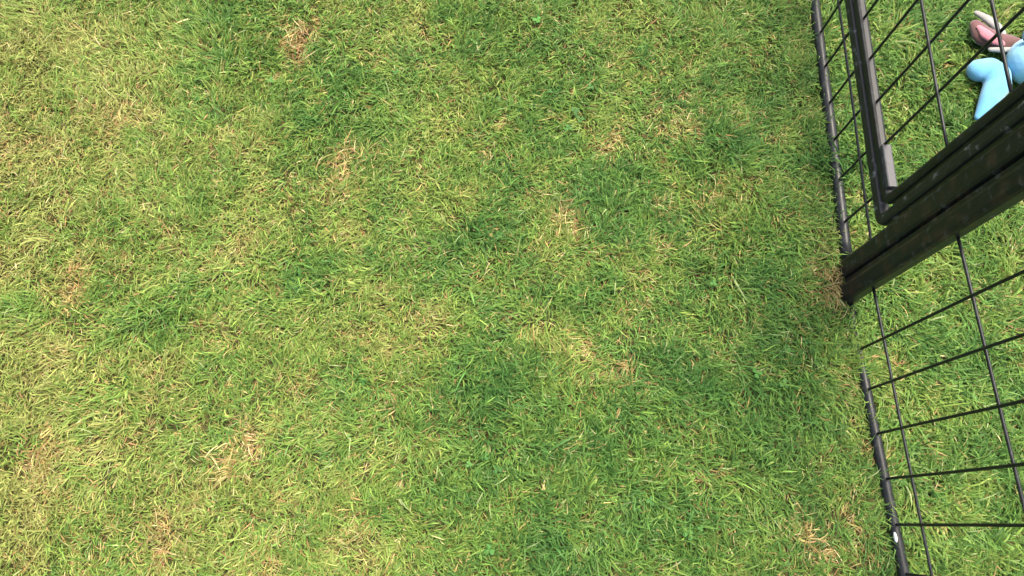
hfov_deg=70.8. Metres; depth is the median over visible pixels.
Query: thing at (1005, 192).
pen panel
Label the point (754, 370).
clover
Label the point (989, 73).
soft toy
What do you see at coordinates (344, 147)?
dead grass
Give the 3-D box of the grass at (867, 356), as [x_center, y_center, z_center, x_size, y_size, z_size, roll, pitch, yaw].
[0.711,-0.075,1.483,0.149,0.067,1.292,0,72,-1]
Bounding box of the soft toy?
[966,11,1023,119]
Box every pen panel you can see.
[809,0,1023,283]
[839,162,1023,575]
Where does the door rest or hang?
in the pen panel at (984, 151)
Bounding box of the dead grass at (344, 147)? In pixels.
[16,17,866,575]
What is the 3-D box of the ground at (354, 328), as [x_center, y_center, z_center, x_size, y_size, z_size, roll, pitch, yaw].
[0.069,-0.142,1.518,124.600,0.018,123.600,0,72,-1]
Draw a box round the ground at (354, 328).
[0,0,1023,575]
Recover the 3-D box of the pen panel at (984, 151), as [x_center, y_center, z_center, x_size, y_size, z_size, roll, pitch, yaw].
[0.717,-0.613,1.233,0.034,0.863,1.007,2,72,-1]
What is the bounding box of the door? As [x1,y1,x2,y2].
[853,0,1023,203]
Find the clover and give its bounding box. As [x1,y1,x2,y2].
[124,16,809,554]

